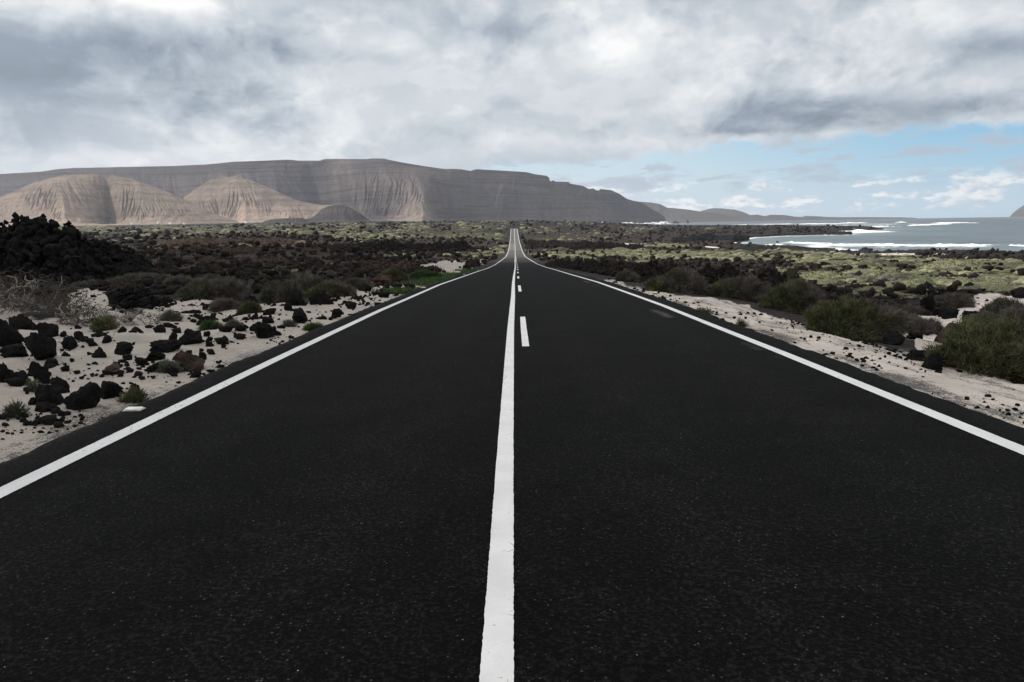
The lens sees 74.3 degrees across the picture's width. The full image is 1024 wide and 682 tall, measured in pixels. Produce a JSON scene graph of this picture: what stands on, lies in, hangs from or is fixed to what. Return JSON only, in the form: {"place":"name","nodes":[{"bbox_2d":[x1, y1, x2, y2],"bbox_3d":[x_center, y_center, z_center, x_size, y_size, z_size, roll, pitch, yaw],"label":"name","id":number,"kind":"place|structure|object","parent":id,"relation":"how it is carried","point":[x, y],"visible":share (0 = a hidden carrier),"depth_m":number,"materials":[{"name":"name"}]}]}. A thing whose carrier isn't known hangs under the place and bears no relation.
{"place":"outdoors","nodes":[
{"label":"outdoors","id":0,"kind":"place"},
{"bbox_2d":[0,174,238,226],"bbox_3d":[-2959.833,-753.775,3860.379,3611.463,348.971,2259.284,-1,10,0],"label":"hill","id":1,"kind":"structure","parent":0,"point":[86,199],"depth_m":3374.05,"materials":[{"name":"stone"}]},
{"bbox_2d":[183,177,331,222],"bbox_3d":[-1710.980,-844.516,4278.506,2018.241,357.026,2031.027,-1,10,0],"label":"hill","id":2,"kind":"structure","parent":0,"point":[239,200],"depth_m":3863.47,"materials":[{"name":"stone"}]},
{"bbox_2d":[262,205,369,222],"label":"hill","id":3,"kind":"structure","parent":0,"point":[336,213],"depth_m":3415.14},
{"bbox_2d":[0,159,664,222],"bbox_3d":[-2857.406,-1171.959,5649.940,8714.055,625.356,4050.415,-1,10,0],"label":"mountain","id":4,"kind":"structure","parent":0,"point":[380,190],"depth_m":5433.22,"materials":[{"name":"stone"}]},
{"bbox_2d":[0,229,1023,681],"bbox_3d":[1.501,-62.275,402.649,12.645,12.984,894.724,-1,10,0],"label":"road","id":5,"kind":"structure","parent":0,"point":[514,465],"depth_m":3.79,"materials":[{"name":"asphalt"}]},
{"bbox_2d":[0,221,1023,462],"bbox_3d":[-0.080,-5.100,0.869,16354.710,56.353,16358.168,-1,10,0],"label":"ground","id":6,"kind":"structure","parent":0,"point":[952,384],"depth_m":14.44,"materials":[{"name":"sand"}]},
{"bbox_2d":[0,362,13,382],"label":"lava rock","id":7,"kind":"object","parent":6,"relation":"on","point":[5,373],"visible":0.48,"depth_m":7.68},
{"bbox_2d":[0,319,23,346],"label":"lava rock","id":8,"kind":"object","parent":6,"relation":"on","point":[8,333],"visible":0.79,"depth_m":10.24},
{"bbox_2d":[0,344,28,357],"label":"lava rock","id":9,"kind":"object","parent":6,"relation":"on","point":[13,350],"visible":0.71,"depth_m":9.57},
{"bbox_2d":[1,398,32,418],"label":"weed","id":10,"kind":"object","parent":6,"relation":"on","point":[13,410],"visible":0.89,"depth_m":6.31,"materials":[{"name":"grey plant"}]},
{"bbox_2d":[8,314,34,329],"bbox_3d":[-8.867,-0.294,12.192,0.401,0.393,0.341,-9,5,-19],"label":"lava rock","id":11,"kind":"object","parent":6,"relation":"on","point":[24,322],"visible":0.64,"depth_m":12.15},
{"bbox_2d":[15,370,29,385],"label":"lava rock","id":12,"kind":"object","parent":6,"relation":"on","point":[23,374],"visible":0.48,"depth_m":7.64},
{"bbox_2d":[24,378,42,391],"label":"weed","id":13,"kind":"object","parent":6,"relation":"on","point":[33,386],"visible":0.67,"depth_m":7.21,"materials":[{"name":"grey plant"}]},
{"bbox_2d":[27,361,51,376],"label":"lava rock","id":14,"kind":"object","parent":6,"relation":"on","point":[33,365],"visible":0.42,"depth_m":8.42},
{"bbox_2d":[23,332,56,360],"bbox_3d":[-6.539,0.132,9.377,0.380,0.534,0.375,-6,11,-26],"label":"lava rock","id":15,"kind":"object","parent":6,"relation":"on","point":[41,346],"visible":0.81,"depth_m":9.29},
{"bbox_2d":[33,369,50,383],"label":"lava rock","id":16,"kind":"object","parent":6,"relation":"on","point":[42,375],"visible":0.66,"depth_m":7.85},
{"bbox_2d":[34,402,58,411],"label":"lava rock","id":17,"kind":"object","parent":6,"relation":"on","point":[43,407],"visible":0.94,"depth_m":6.55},
{"bbox_2d":[36,322,58,336],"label":"lava rock","id":18,"kind":"object","parent":6,"relation":"on","point":[49,330],"visible":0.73,"depth_m":11.58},
{"bbox_2d":[0,267,95,315],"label":"dead shrub","id":19,"kind":"object","parent":6,"relation":"on","point":[19,302],"visible":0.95,"depth_m":15.20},
{"bbox_2d":[34,383,63,404],"bbox_3d":[-4.678,0.572,6.822,0.226,0.307,0.246,-5,5,3],"label":"lava rock","id":20,"kind":"object","parent":6,"relation":"on","point":[43,393],"visible":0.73,"depth_m":6.76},
{"bbox_2d":[50,376,69,393],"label":"lava rock","id":21,"kind":"object","parent":6,"relation":"on","point":[61,384],"visible":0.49,"depth_m":7.33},
{"bbox_2d":[61,336,77,349],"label":"lava rock","id":22,"kind":"object","parent":6,"relation":"on","point":[69,342],"visible":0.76,"depth_m":10.76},
{"bbox_2d":[0,212,155,282],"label":"lava outcrop","id":23,"kind":"object","parent":6,"relation":"on","point":[40,245],"visible":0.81,"depth_m":38.23,"materials":[{"name":"stone"}]},
{"bbox_2d":[74,331,84,340],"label":"lava rock","id":24,"kind":"object","parent":6,"relation":"on","point":[78,335],"visible":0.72,"depth_m":11.30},
{"bbox_2d":[62,381,100,410],"bbox_3d":[-4.342,0.596,6.818,0.289,0.386,0.283,2,10,15],"label":"lava rock","id":25,"kind":"object","parent":6,"relation":"on","point":[86,396],"visible":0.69,"depth_m":6.74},
{"bbox_2d":[71,278,95,287],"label":"shrub","id":26,"kind":"object","parent":6,"relation":"on","point":[87,283],"visible":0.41,"depth_m":30.58,"materials":[{"name":"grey plant"}]},
{"bbox_2d":[53,300,121,326],"bbox_3d":[-8.916,-0.601,14.339,1.676,0.568,0.958,-1,10,0],"label":"dead shrub","id":27,"kind":"object","parent":6,"relation":"on","point":[75,317],"visible":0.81,"depth_m":14.25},
{"bbox_2d":[91,347,106,357],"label":"lava rock","id":28,"kind":"object","parent":6,"relation":"on","point":[99,352],"visible":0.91,"depth_m":9.49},
{"bbox_2d":[87,312,119,332],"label":"weed","id":29,"kind":"object","parent":6,"relation":"on","point":[102,323],"visible":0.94,"depth_m":13.43,"materials":[{"name":"green plant"}]},
{"bbox_2d":[100,381,120,399],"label":"lava rock","id":30,"kind":"object","parent":6,"relation":"on","point":[110,389],"visible":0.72,"depth_m":7.22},
{"bbox_2d":[102,363,119,374],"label":"lava rock","id":31,"kind":"object","parent":6,"relation":"on","point":[113,368],"visible":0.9,"depth_m":8.56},
{"bbox_2d":[114,341,133,354],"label":"lava rock","id":32,"kind":"object","parent":6,"relation":"on","point":[122,347],"visible":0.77,"depth_m":9.99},
{"bbox_2d":[115,386,151,403],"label":"weed","id":33,"kind":"object","parent":6,"relation":"on","point":[132,395],"visible":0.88,"depth_m":7.13,"materials":[{"name":"green plant"}]},
{"bbox_2d":[111,306,163,325],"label":"dead shrub","id":34,"kind":"object","parent":6,"relation":"on","point":[127,317],"visible":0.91,"depth_m":14.08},
{"bbox_2d":[105,271,172,282],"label":"shrub","id":35,"kind":"object","parent":6,"relation":"on","point":[124,278],"visible":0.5,"depth_m":33.02,"materials":[{"name":"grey plant"}]},
{"bbox_2d":[108,284,171,308],"bbox_3d":[-10.897,-1.121,19.872,1.717,1.219,7.047,-7,11,-30],"label":"lava mound","id":36,"kind":"object","parent":6,"relation":"on","point":[126,297],"visible":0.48,"depth_m":18.14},
{"bbox_2d":[146,351,165,360],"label":"lava rock","id":37,"kind":"object","parent":6,"relation":"on","point":[153,356],"visible":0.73,"depth_m":9.35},
{"bbox_2d":[153,324,165,332],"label":"lava rock","id":38,"kind":"object","parent":6,"relation":"on","point":[160,328],"visible":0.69,"depth_m":12.62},
{"bbox_2d":[149,339,181,352],"bbox_3d":[-5.308,0.109,10.340,0.453,0.250,0.471,-2,9,-8],"label":"lava rock","id":39,"kind":"object","parent":6,"relation":"on","point":[163,346],"visible":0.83,"depth_m":10.22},
{"bbox_2d":[154,358,186,373],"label":"weed","id":40,"kind":"object","parent":6,"relation":"on","point":[164,365],"visible":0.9,"depth_m":8.69,"materials":[{"name":"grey plant"}]},
{"bbox_2d":[157,308,183,321],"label":"weed","id":41,"kind":"object","parent":6,"relation":"on","point":[169,315],"visible":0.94,"depth_m":14.39,"materials":[{"name":"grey plant"}]},
{"bbox_2d":[162,274,195,281],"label":"shrub","id":42,"kind":"object","parent":6,"relation":"on","point":[172,278],"visible":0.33,"depth_m":32.03,"materials":[{"name":"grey plant"}]},
{"bbox_2d":[173,350,204,371],"bbox_3d":[-4.256,0.302,8.936,0.342,0.365,0.312,5,12,32],"label":"lava rock","id":43,"kind":"object","parent":6,"relation":"on","point":[190,362],"visible":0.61,"depth_m":8.87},
{"bbox_2d":[178,328,202,344],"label":"lava rock","id":44,"kind":"object","parent":6,"relation":"on","point":[189,336],"visible":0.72,"depth_m":11.18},
{"bbox_2d":[197,319,222,330],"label":"weed","id":45,"kind":"object","parent":6,"relation":"on","point":[205,324],"visible":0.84,"depth_m":13.23,"materials":[{"name":"green plant"}]},
{"bbox_2d":[172,274,259,300],"bbox_3d":[-9.411,-1.659,21.707,2.767,1.059,1.730,-1,10,0],"label":"shrub","id":46,"kind":"object","parent":6,"relation":"on","point":[205,288],"visible":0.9,"depth_m":21.31,"materials":[{"name":"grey plant"}]},
{"bbox_2d":[205,297,243,312],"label":"shrub","id":47,"kind":"object","parent":6,"relation":"on","point":[220,305],"visible":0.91,"depth_m":17.53,"materials":[{"name":"grey plant"}]},
{"bbox_2d":[222,317,243,327],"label":"weed","id":48,"kind":"object","parent":6,"relation":"on","point":[233,322],"visible":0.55,"depth_m":13.07,"materials":[{"name":"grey plant"}]},
{"bbox_2d":[156,237,332,246],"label":"lava ridge","id":49,"kind":"structure","parent":6,"relation":"on","point":[201,241],"depth_m":175.19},
{"bbox_2d":[156,244,342,256],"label":"lava ridge","id":50,"kind":"structure","parent":6,"relation":"on","point":[252,249],"depth_m":108.86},
{"bbox_2d":[237,300,264,313],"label":"shrub","id":51,"kind":"object","parent":6,"relation":"on","point":[245,307],"visible":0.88,"depth_m":16.47,"materials":[{"name":"green plant"}]},
{"bbox_2d":[158,265,357,274],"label":"lava ridge","id":52,"kind":"structure","parent":6,"relation":"on","point":[336,267],"depth_m":50.88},
{"bbox_2d":[252,321,275,338],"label":"lava rock","id":53,"kind":"object","parent":6,"relation":"on","point":[261,330],"visible":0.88,"depth_m":12.00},
{"bbox_2d":[181,255,355,265],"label":"lava ridge","id":54,"kind":"structure","parent":6,"relation":"on","point":[206,259],"depth_m":71.52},
{"bbox_2d":[258,277,306,302],"bbox_3d":[-7.031,-1.503,20.682,1.596,0.887,1.041,-1,10,0],"label":"shrub","id":55,"kind":"object","parent":6,"relation":"on","point":[279,291],"visible":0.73,"depth_m":20.49,"materials":[{"name":"grey plant"}]},
{"bbox_2d":[282,319,297,326],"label":"weed","id":56,"kind":"object","parent":6,"relation":"on","point":[289,323],"visible":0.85,"depth_m":13.62,"materials":[{"name":"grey plant"}]},
{"bbox_2d":[287,288,305,305],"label":"lava rock","id":57,"kind":"object","parent":6,"relation":"on","point":[295,298],"visible":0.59,"depth_m":18.27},
{"bbox_2d":[292,307,307,322],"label":"lava rock","id":58,"kind":"object","parent":6,"relation":"on","point":[299,315],"visible":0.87,"depth_m":14.27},
{"bbox_2d":[283,271,326,296],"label":"shrub","id":59,"kind":"object","parent":6,"relation":"on","point":[309,281],"visible":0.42,"depth_m":23.33,"materials":[{"name":"grey plant"}]},
{"bbox_2d":[301,322,322,330],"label":"weed","id":60,"kind":"object","parent":6,"relation":"on","point":[310,326],"visible":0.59,"depth_m":13.19,"materials":[{"name":"green plant"}]},
{"bbox_2d":[309,290,333,304],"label":"lava rock","id":61,"kind":"object","parent":6,"relation":"on","point":[322,297],"visible":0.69,"depth_m":18.82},
{"bbox_2d":[305,279,356,297],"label":"shrub","id":62,"kind":"object","parent":6,"relation":"on","point":[333,288],"visible":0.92,"depth_m":22.88,"materials":[{"name":"green plant"}]},
{"bbox_2d":[345,276,375,288],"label":"shrub","id":63,"kind":"object","parent":6,"relation":"on","point":[356,282],"visible":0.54,"depth_m":27.39,"materials":[{"name":"grey plant"}]},
{"bbox_2d":[371,274,391,283],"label":"lava rock","id":64,"kind":"object","parent":6,"relation":"on","point":[381,278],"visible":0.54,"depth_m":30.09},
{"bbox_2d":[381,267,410,279],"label":"shrub","id":65,"kind":"object","parent":6,"relation":"on","point":[396,273],"visible":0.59,"depth_m":38.23,"materials":[{"name":"green plant"}]},
{"bbox_2d":[358,260,443,271],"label":"lava ridge","id":66,"kind":"structure","parent":6,"relation":"on","point":[402,265],"depth_m":56.60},
{"bbox_2d":[327,238,491,252],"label":"lava ridge","id":67,"kind":"structure","parent":6,"relation":"on","point":[392,245],"depth_m":175.25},
{"bbox_2d":[369,268,479,293],"bbox_3d":[-4.364,-4.813,49.435,2.217,2.872,51.188,-1,10,0],"label":"ground cover","id":68,"kind":"object","parent":6,"relation":"on","point":[426,281],"visible":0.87,"depth_m":31.87,"materials":[{"name":"green plant"}]},
{"bbox_2d":[409,269,443,277],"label":"shrub","id":69,"kind":"object","parent":6,"relation":"on","point":[423,273],"visible":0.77,"depth_m":40.86,"materials":[{"name":"green plant"}]},
{"bbox_2d":[0,219,1023,321],"bbox_3d":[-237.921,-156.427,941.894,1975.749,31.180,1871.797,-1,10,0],"label":"lava rubble","id":70,"kind":"object","parent":6,"relation":"on","point":[241,270],"visible":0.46,"depth_m":101.66,"materials":[{"name":"stone"}]},
{"bbox_2d":[0,278,1023,439],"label":"pebbles","id":71,"kind":"object","parent":6,"relation":"on","point":[51,419],"visible":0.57,"depth_m":11.08,"materials":[{"name":"stone"}]},
{"bbox_2d":[60,220,1023,292],"bbox_3d":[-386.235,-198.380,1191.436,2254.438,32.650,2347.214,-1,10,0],"label":"cushion plants","id":72,"kind":"object","parent":6,"relation":"on","point":[738,253],"visible":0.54,"depth_m":353.79,"materials":[{"name":"plant"}]},
{"bbox_2d":[527,238,643,248],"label":"lava ridge","id":73,"kind":"structure","parent":6,"relation":"on","point":[554,243],"depth_m":383.23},
{"bbox_2d":[615,268,639,281],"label":"shrub","id":74,"kind":"object","parent":6,"relation":"on","point":[627,275],"visible":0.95,"depth_m":31.81,"materials":[{"name":"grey plant"}]},
{"bbox_2d":[643,266,710,294],"bbox_3d":[6.001,-2.166,24.204,2.616,1.137,1.958,2,10,15],"label":"shrub","id":75,"kind":"object","parent":6,"relation":"on","point":[678,280],"visible":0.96,"depth_m":23.82,"materials":[{"name":"green plant"}]},
{"bbox_2d":[545,259,822,289],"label":"lava ridge","id":76,"kind":"structure","parent":6,"relation":"on","point":[650,269],"depth_m":45.18,"materials":[{"name":"stone"}]},
{"bbox_2d":[671,232,749,241],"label":"lava ridge","id":77,"kind":"structure","parent":6,"relation":"on","point":[712,236],"depth_m":595.59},
{"bbox_2d":[707,273,774,302],"bbox_3d":[8.105,-1.848,23.987,2.531,1.098,1.828,-1,10,0],"label":"shrub","id":78,"kind":"object","parent":6,"relation":"on","point":[750,288],"visible":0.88,"depth_m":23.60,"materials":[{"name":"green plant"}]},
{"bbox_2d":[737,246,835,249],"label":"lava ridge","id":79,"kind":"structure","parent":6,"relation":"on","point":[757,247],"depth_m":413.90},
{"bbox_2d":[754,277,829,314],"bbox_3d":[7.754,-1.235,18.440,2.320,1.168,1.680,-1,10,0],"label":"shrub","id":80,"kind":"object","parent":6,"relation":"on","point":[798,296],"visible":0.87,"depth_m":18.12,"materials":[{"name":"green plant"}]},
{"bbox_2d":[795,259,817,263],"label":"cushion plant","id":81,"kind":"object","parent":6,"relation":"on","point":[803,261],"visible":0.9,"depth_m":156.11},
{"bbox_2d":[799,269,842,280],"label":"cushion plant","id":82,"kind":"object","parent":6,"relation":"on","point":[817,275],"visible":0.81,"depth_m":67.14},
{"bbox_2d":[819,260,852,266],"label":"cushion plant","id":83,"kind":"object","parent":6,"relation":"on","point":[838,263],"visible":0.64,"depth_m":125.69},
{"bbox_2d":[801,292,916,342],"bbox_3d":[6.342,-0.438,12.443,2.227,0.938,1.486,-1,10,0],"label":"shrub","id":84,"kind":"object","parent":6,"relation":"on","point":[847,317],"visible":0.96,"depth_m":12.11,"materials":[{"name":"green plant"}]},
{"bbox_2d":[853,274,873,281],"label":"cushion plant","id":85,"kind":"object","parent":6,"relation":"on","point":[866,278],"visible":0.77,"depth_m":64.36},
{"bbox_2d":[838,268,890,273],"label":"cushion plant","id":86,"kind":"object","parent":6,"relation":"on","point":[854,270],"visible":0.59,"depth_m":84.17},
{"bbox_2d":[856,285,885,291],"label":"cushion plant","id":87,"kind":"object","parent":6,"relation":"on","point":[878,288],"visible":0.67,"depth_m":42.26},
{"bbox_2d":[883,330,905,344],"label":"lava rock","id":88,"kind":"object","parent":6,"relation":"on","point":[891,337],"visible":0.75,"depth_m":11.70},
{"bbox_2d":[871,270,917,281],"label":"cushion plant","id":89,"kind":"object","parent":6,"relation":"on","point":[891,275],"visible":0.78,"depth_m":61.17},
{"bbox_2d":[892,302,924,314],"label":"shrub","id":90,"kind":"object","parent":6,"relation":"on","point":[919,310],"visible":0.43,"depth_m":26.57,"materials":[{"name":"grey plant"}]},
{"bbox_2d":[906,331,922,339],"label":"lava rock","id":91,"kind":"object","parent":6,"relation":"on","point":[914,335],"visible":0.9,"depth_m":13.27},
{"bbox_2d":[901,270,928,274],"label":"cushion plant","id":92,"kind":"object","parent":6,"relation":"on","point":[913,272],"visible":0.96,"depth_m":75.47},
{"bbox_2d":[906,350,925,360],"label":"lava rock","id":93,"kind":"object","parent":6,"relation":"on","point":[917,355],"visible":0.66,"depth_m":9.92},
{"bbox_2d":[892,277,939,286],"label":"cushion plant","id":94,"kind":"object","parent":6,"relation":"on","point":[917,281],"visible":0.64,"depth_m":48.70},
{"bbox_2d":[905,312,945,335],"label":"shrub","id":95,"kind":"object","parent":6,"relation":"on","point":[925,326],"visible":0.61,"depth_m":18.50,"materials":[{"name":"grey plant"}]},
{"bbox_2d":[920,295,935,312],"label":"lava rock","id":96,"kind":"object","parent":6,"relation":"on","point":[928,302],"visible":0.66,"depth_m":27.17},
{"bbox_2d":[921,352,943,370],"bbox_3d":[5.603,0.308,9.006,0.263,0.345,0.263,-2,10,-6],"label":"lava rock","id":97,"kind":"object","parent":6,"relation":"on","point":[933,361],"visible":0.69,"depth_m":8.92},
{"bbox_2d":[934,322,955,342],"bbox_3d":[8.418,-0.070,13.048,0.604,0.581,0.572,-7,13,-9],"label":"lava rock","id":98,"kind":"object","parent":6,"relation":"on","point":[938,337],"visible":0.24,"depth_m":12.98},
{"bbox_2d":[939,308,959,318],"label":"lava rock","id":99,"kind":"object","parent":6,"relation":"on","point":[947,313],"visible":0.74,"depth_m":25.46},
{"bbox_2d":[915,258,986,269],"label":"cushion plant","id":100,"kind":"object","parent":6,"relation":"on","point":[949,263],"visible":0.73,"depth_m":86.86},
{"bbox_2d":[934,292,977,308],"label":"shrub","id":101,"kind":"object","parent":6,"relation":"on","point":[958,300],"visible":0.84,"depth_m":30.83,"materials":[{"name":"grey plant"}]},
{"bbox_2d":[944,278,975,283],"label":"cushion plant","id":102,"kind":"object","parent":6,"relation":"on","point":[962,280],"visible":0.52,"depth_m":51.79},
{"bbox_2d":[921,312,1023,383],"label":"shrub","id":103,"kind":"object","parent":6,"relation":"on","point":[990,346],"visible":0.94,"depth_m":9.14,"materials":[{"name":"green plant"}]},
{"bbox_2d":[965,309,998,324],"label":"shrub","id":104,"kind":"object","parent":6,"relation":"on","point":[991,315],"visible":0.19,"depth_m":21.76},
{"bbox_2d":[973,278,1010,284],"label":"cushion plant","id":105,"kind":"object","parent":6,"relation":"on","point":[995,281],"visible":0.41,"depth_m":48.45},
{"bbox_2d":[979,284,1014,290],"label":"cushion plant","id":106,"kind":"object","parent":6,"relation":"on","point":[994,286],"visible":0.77,"depth_m":44.34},
{"bbox_2d":[978,295,1023,314],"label":"shrub","id":107,"kind":"object","parent":6,"relation":"on","point":[998,304],"visible":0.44,"depth_m":24.87,"materials":[{"name":"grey plant"}]},
{"bbox_2d":[993,306,1023,323],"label":"shrub","id":108,"kind":"object","parent":6,"relation":"on","point":[1009,311],"visible":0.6,"depth_m":21.38,"materials":[{"name":"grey plant"}]},
{"bbox_2d":[0,0,1023,217],"label":"sky","id":109,"kind":"structure","parent":0,"point":[796,108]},
{"bbox_2d":[641,202,746,222],"bbox_3d":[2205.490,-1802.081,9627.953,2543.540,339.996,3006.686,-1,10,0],"label":"headland","id":110,"kind":"structure","parent":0,"point":[670,215],"depth_m":8958.89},
{"bbox_2d":[700,208,748,215],"bbox_3d":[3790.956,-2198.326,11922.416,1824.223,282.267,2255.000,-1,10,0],"label":"headland","id":111,"kind":"structure","parent":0,"point":[729,212],"depth_m":11489.68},
{"bbox_2d":[731,215,909,220],"bbox_3d":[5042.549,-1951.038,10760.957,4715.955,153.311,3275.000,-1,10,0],"label":"headland","id":112,"kind":"structure","parent":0,"point":[767,218],"depth_m":10506.75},
{"bbox_2d":[671,217,1023,250],"bbox_3d":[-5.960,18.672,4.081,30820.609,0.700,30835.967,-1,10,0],"label":"sea","id":113,"kind":"structure","parent":0,"point":[1001,233],"depth_m":740.89,"materials":[{"name":"liquid"}]},
{"bbox_2d":[775,241,1023,245],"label":"breaking wave","id":114,"kind":"object","parent":113,"relation":"on","point":[889,244],"visible":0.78,"depth_m":470.49,"materials":[{"name":"liquid"}]},
{"bbox_2d":[1010,206,1023,216],"bbox_3d":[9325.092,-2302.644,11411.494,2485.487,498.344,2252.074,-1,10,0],"label":"island","id":115,"kind":"structure","parent":0,"point":[1019,212],"depth_m":11017.60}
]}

